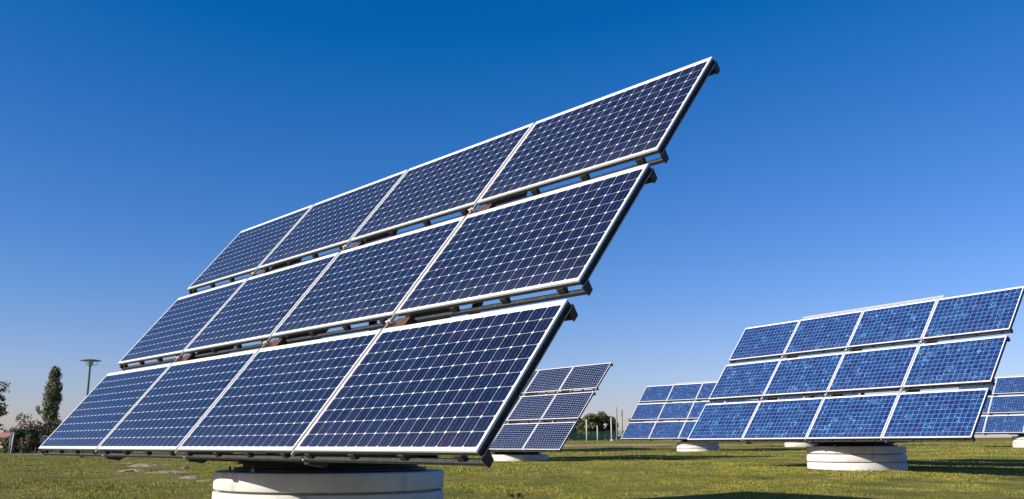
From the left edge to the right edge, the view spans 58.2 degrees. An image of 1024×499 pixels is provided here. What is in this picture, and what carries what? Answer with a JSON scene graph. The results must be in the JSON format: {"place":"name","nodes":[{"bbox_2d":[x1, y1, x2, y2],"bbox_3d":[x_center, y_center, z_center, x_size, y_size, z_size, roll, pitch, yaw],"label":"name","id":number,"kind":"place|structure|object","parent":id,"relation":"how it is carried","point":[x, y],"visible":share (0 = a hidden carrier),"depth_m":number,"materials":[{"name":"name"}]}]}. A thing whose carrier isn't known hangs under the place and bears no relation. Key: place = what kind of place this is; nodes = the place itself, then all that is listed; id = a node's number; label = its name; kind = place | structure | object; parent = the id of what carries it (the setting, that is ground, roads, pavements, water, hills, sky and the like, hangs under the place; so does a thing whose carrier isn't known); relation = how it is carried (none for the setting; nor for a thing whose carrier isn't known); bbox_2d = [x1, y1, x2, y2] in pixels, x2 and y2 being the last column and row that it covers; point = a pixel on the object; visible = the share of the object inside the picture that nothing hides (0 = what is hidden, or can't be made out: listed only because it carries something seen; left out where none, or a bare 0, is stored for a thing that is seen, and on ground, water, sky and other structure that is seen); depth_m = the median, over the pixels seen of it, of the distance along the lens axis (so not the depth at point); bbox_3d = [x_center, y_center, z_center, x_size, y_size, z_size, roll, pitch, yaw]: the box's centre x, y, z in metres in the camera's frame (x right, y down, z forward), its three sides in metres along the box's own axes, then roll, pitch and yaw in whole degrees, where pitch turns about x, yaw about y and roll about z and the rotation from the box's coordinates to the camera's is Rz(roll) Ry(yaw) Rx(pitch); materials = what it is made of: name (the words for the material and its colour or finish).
{"place":"outdoors","nodes":[
{"label":"outdoors","id":0,"kind":"place"},
{"bbox_2d":[7,454,43,454],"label":"road","id":1,"kind":"structure","parent":0,"point":[25,454],"depth_m":57.52,"materials":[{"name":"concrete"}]},
{"bbox_2d":[0,437,1023,498],"bbox_3d":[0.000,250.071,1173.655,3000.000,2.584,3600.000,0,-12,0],"label":"ground","id":2,"kind":"structure","parent":0,"point":[908,494],"depth_m":21.57,"materials":[{"name":"green plant"}]},
{"bbox_2d":[0,381,10,429],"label":"broadleaf tree","id":3,"kind":"object","parent":2,"relation":"on","point":[2,407],"visible":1,"depth_m":55.49,"materials":[{"name":"green plant"}]},
{"bbox_2d":[0,438,17,452],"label":"bush","id":4,"kind":"object","parent":2,"relation":"on","point":[5,442],"visible":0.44,"depth_m":65.37,"materials":[{"name":"green plant"}]},
{"bbox_2d":[0,430,21,447],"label":"house","id":5,"kind":"structure","parent":2,"relation":"on","point":[3,434],"depth_m":110.70,"materials":[{"name":"pink paint"}]},
{"bbox_2d":[8,433,14,455],"bbox_3d":[-29.268,11.488,53.819,0.272,1.479,0.104,-5,-13,23],"label":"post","id":6,"kind":"object","parent":2,"relation":"on","point":[11,438],"visible":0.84,"depth_m":53.86,"materials":[{"name":"grey metal"}]},
{"bbox_2d":[3,427,23,432],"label":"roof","id":7,"kind":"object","parent":2,"relation":"on","point":[12,429],"visible":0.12,"depth_m":131.55,"materials":[{"name":"green"}]},
{"bbox_2d":[4,428,39,452],"bbox_3d":[-34.304,13.485,64.516,2.311,1.956,1.092,0,-12,0],"label":"bush","id":8,"kind":"object","parent":2,"relation":"on","point":[18,435],"visible":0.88,"depth_m":64.46,"materials":[{"name":"green plant"}]},
{"bbox_2d":[15,412,46,448],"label":"bush","id":9,"kind":"object","parent":2,"relation":"on","point":[26,424],"visible":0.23,"depth_m":68.63,"materials":[{"name":"green plant"}]},
{"bbox_2d":[20,424,53,452],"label":"bush","id":10,"kind":"object","parent":2,"relation":"on","point":[42,429],"visible":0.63,"depth_m":65.44,"materials":[{"name":"green plant"}]},
{"bbox_2d":[40,435,47,454],"bbox_3d":[-27.873,11.739,54.770,0.530,1.377,0.093,0,-12,0],"label":"road sign","id":11,"kind":"object","parent":2,"relation":"on","point":[43,438],"visible":0.59,"depth_m":54.88,"materials":[{"name":"metal"}]},
{"bbox_2d":[35,365,63,451],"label":"columnar tree","id":12,"kind":"object","parent":2,"relation":"on","point":[51,402],"visible":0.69,"depth_m":70.96,"materials":[{"name":"green plant"}]},
{"bbox_2d":[37,419,61,451],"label":"bush","id":13,"kind":"object","parent":2,"relation":"on","point":[54,424],"visible":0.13,"depth_m":67.44,"materials":[{"name":"green plant"}]},
{"bbox_2d":[80,359,100,457],"bbox_3d":[-21.897,8.232,47.323,1.070,5.203,1.070,0,-12,0],"label":"street lamp","id":14,"kind":"object","parent":2,"relation":"on","point":[90,362],"visible":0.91,"depth_m":47.59,"materials":[{"name":"metal"}]},
{"bbox_2d":[117,469,145,471],"bbox_3d":[-10.809,6.292,26.213,0.699,0.096,1.204,0,-12,0],"label":"dirt patch","id":15,"kind":"object","parent":2,"relation":"on","point":[129,470],"visible":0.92,"depth_m":26.12,"materials":[{"name":"beige soil"}]},
{"bbox_2d":[127,463,161,466],"bbox_3d":[-12.507,7.368,31.473,1.289,0.124,1.203,0,-12,0],"label":"dirt patch","id":16,"kind":"object","parent":2,"relation":"on","point":[145,465],"visible":0.99,"depth_m":31.08,"materials":[{"name":"beige soil"}]},
{"bbox_2d":[144,471,187,473],"bbox_3d":[-9.393,6.109,25.243,1.400,0.077,1.027,0,-12,0],"label":"dirt patch","id":17,"kind":"object","parent":2,"relation":"on","point":[166,472],"visible":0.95,"depth_m":25.13,"materials":[{"name":"beige soil"}]},
{"bbox_2d":[164,474,187,475],"bbox_3d":[-8.627,5.774,23.558,0.668,0.061,1.205,2,-12,-11],"label":"dirt patch","id":18,"kind":"object","parent":2,"relation":"on","point":[176,474],"visible":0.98,"depth_m":23.42,"materials":[{"name":"beige soil"}]},
{"bbox_2d":[179,476,198,478],"bbox_3d":[-7.850,5.534,22.352,0.588,0.072,1.277,4,-13,-18],"label":"dirt patch","id":19,"kind":"object","parent":2,"relation":"on","point":[191,477],"visible":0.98,"depth_m":22.10,"materials":[{"name":"beige soil"}]},
{"bbox_2d":[212,469,443,498],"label":"concrete base","id":20,"kind":"object","parent":2,"relation":"on","point":[424,484],"visible":0.88,"depth_m":8.92,"materials":[{"name":"white concrete"}]},
{"bbox_2d":[39,57,719,472],"bbox_3d":[-2.221,0.582,10.127,2.780,3.606,9.079,11,-16,-41],"label":"solar array","id":21,"kind":"object","parent":20,"relation":"on","point":[427,379],"visible":0.99,"depth_m":8.44,"materials":[{"name":"glass"}]},
{"bbox_2d":[507,492,523,498],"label":"weed","id":22,"kind":"object","parent":2,"relation":"on","point":[512,495],"visible":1,"depth_m":15.93,"materials":[{"name":"green plant"}]},
{"bbox_2d":[492,454,547,460],"bbox_3d":[0.214,8.780,38.099,2.580,0.577,2.580,0,-12,0],"label":"concrete base","id":23,"kind":"object","parent":2,"relation":"on","point":[519,457],"visible":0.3,"depth_m":36.99,"materials":[{"name":"white concrete"}]},
{"bbox_2d":[489,362,612,454],"bbox_3d":[0.129,6.742,38.467,2.827,3.562,9.079,9,-15,-36],"label":"solar array","id":24,"kind":"object","parent":23,"relation":"on","point":[513,437],"visible":0.67,"depth_m":36.58,"materials":[{"name":"glass"}]},
{"bbox_2d":[569,428,577,439],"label":"hedge","id":25,"kind":"object","parent":2,"relation":"on","point":[574,430],"visible":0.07,"depth_m":96.14,"materials":[{"name":"green plant"}]},
{"bbox_2d":[575,434,603,439],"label":"bush","id":26,"kind":"object","parent":2,"relation":"on","point":[588,437],"visible":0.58,"depth_m":96.76,"materials":[{"name":"green plant"}]},
{"bbox_2d":[567,431,623,440],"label":"wire fence","id":27,"kind":"object","parent":2,"relation":"on","point":[604,434],"visible":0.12,"depth_m":92.14,"materials":[{"name":"metal"}]},
{"bbox_2d":[576,411,618,439],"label":"broadleaf tree","id":28,"kind":"object","parent":2,"relation":"on","point":[600,419],"visible":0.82,"depth_m":99.22,"materials":[{"name":"green plant"}]},
{"bbox_2d":[593,433,615,439],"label":"bush","id":29,"kind":"object","parent":2,"relation":"on","point":[606,435],"visible":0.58,"depth_m":96.75,"materials":[{"name":"green plant"}]},
{"bbox_2d":[616,407,617,439],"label":"pole","id":30,"kind":"object","parent":2,"relation":"on","point":[616,426],"visible":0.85,"depth_m":91.26,"materials":[{"name":"grey metal"}]},
{"bbox_2d":[621,409,622,434],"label":"pole","id":31,"kind":"object","parent":2,"relation":"on","point":[622,420],"visible":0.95,"depth_m":98.33,"materials":[{"name":"white metal"}]},
{"bbox_2d":[677,442,718,451],"bbox_3d":[11.206,12.056,55.525,2.506,0.884,2.506,0,-12,0],"label":"concrete base","id":32,"kind":"object","parent":2,"relation":"on","point":[688,446],"visible":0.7,"depth_m":54.52,"materials":[{"name":"white concrete"}]},
{"bbox_2d":[621,381,758,441],"bbox_3d":[10.883,9.769,55.722,2.900,3.672,9.052,10,-16,-40],"label":"solar array","id":33,"kind":"object","parent":32,"relation":"on","point":[663,427],"visible":0.56,"depth_m":56.80,"materials":[{"name":"glass"}]},
{"bbox_2d":[784,442,818,446],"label":"concrete base","id":34,"kind":"object","parent":2,"relation":"on","point":[790,444],"visible":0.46,"depth_m":68.56,"materials":[{"name":"white concrete"}]},
{"bbox_2d":[759,392,858,400],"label":"solar array","id":35,"kind":"object","parent":34,"relation":"on","point":[810,397],"depth_m":70.50,"materials":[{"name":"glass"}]},
{"bbox_2d":[806,446,907,470],"bbox_3d":[8.949,5.580,23.914,2.456,0.918,2.456,0,-12,0],"label":"concrete base","id":36,"kind":"object","parent":2,"relation":"on","point":[871,458],"visible":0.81,"depth_m":22.93,"materials":[{"name":"white concrete"}]},
{"bbox_2d":[687,286,1023,445],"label":"solar array","id":37,"kind":"object","parent":36,"relation":"on","point":[912,413],"visible":0.98,"depth_m":23.21,"materials":[{"name":"glass"}]},
{"bbox_2d":[1012,436,1023,446],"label":"concrete base","id":38,"kind":"object","parent":2,"relation":"on","point":[1017,441],"visible":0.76,"depth_m":53.49,"materials":[{"name":"white concrete"}]},
{"bbox_2d":[958,375,1023,435],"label":"solar array","id":39,"kind":"object","parent":38,"relation":"on","point":[991,422],"visible":0.56,"depth_m":54.93,"materials":[{"name":"glass"}]},
{"bbox_2d":[0,0,1023,440],"label":"sky","id":40,"kind":"structure","parent":0,"point":[839,155],"materials":[{"name":"blue"}]},
{"bbox_2d":[563,444,772,446],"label":"path","id":41,"kind":"structure","parent":0,"point":[644,445],"depth_m":75.15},
{"bbox_3d":[1.776,13.764,63.079,2.580,0.839,2.580,0,-12,0],"label":"concrete base","id":42,"kind":"object","parent":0,"visible":0},
{"bbox_2d":[506,389,592,441],"bbox_3d":[1.494,11.546,63.298,2.790,3.589,9.079,10,-16,-40],"label":"solar array","id":43,"kind":"object","parent":42,"relation":"on","point":[557,419],"visible":0.09,"depth_m":62.39,"materials":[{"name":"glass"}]}
]}

